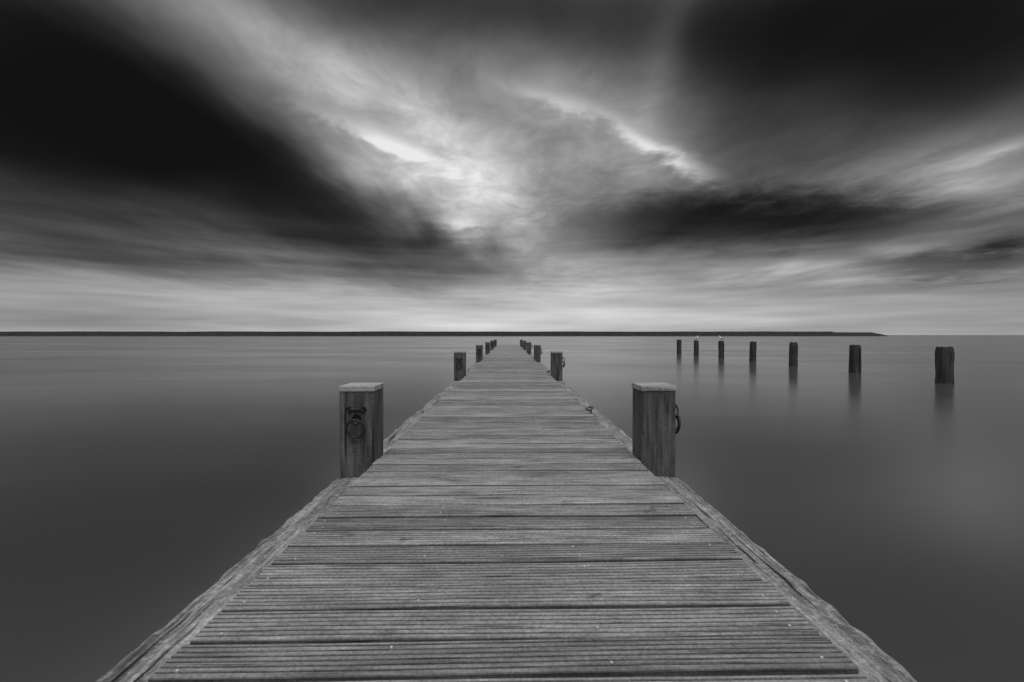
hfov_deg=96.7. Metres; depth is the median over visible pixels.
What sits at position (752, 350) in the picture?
wooden piling
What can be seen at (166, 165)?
sky
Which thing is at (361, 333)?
breakwater
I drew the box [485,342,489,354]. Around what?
mooring post
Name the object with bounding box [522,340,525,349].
mooring post
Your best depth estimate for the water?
5.71 m
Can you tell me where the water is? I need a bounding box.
[0,335,1023,681]
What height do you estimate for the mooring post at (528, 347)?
1.958 m
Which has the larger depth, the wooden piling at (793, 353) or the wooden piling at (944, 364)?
the wooden piling at (793, 353)
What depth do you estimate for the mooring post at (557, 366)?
12.22 m
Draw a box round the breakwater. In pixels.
[0,331,886,335]
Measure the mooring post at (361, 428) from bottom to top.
1.958 m
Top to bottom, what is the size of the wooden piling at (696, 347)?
2.004 m
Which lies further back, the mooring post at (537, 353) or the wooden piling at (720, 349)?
the wooden piling at (720, 349)
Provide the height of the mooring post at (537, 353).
1.958 m
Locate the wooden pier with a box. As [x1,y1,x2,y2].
[96,345,916,681]
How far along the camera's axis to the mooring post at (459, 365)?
12.20 m
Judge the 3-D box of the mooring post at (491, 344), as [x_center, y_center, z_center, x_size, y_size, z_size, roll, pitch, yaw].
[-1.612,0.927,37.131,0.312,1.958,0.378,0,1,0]
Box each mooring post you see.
[338,383,383,477]
[454,351,465,380]
[476,345,482,361]
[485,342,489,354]
[490,340,493,349]
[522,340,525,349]
[526,342,532,354]
[534,345,541,361]
[550,351,564,380]
[632,382,680,477]
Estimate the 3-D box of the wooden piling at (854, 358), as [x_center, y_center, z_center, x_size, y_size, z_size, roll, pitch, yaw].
[14.490,1.145,19.235,0.407,1.998,0.410,0,1,0]
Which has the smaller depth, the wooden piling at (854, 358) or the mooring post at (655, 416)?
the mooring post at (655, 416)
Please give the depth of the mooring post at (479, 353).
20.47 m
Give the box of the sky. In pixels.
[0,0,1023,334]
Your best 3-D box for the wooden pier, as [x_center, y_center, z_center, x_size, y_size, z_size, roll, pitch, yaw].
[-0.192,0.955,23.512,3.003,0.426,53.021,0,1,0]
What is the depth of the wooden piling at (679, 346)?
39.27 m
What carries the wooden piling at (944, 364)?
in the water
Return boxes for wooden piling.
[677,339,681,353]
[694,340,698,354]
[718,341,723,357]
[749,341,756,360]
[789,342,797,365]
[848,344,860,372]
[935,346,954,383]

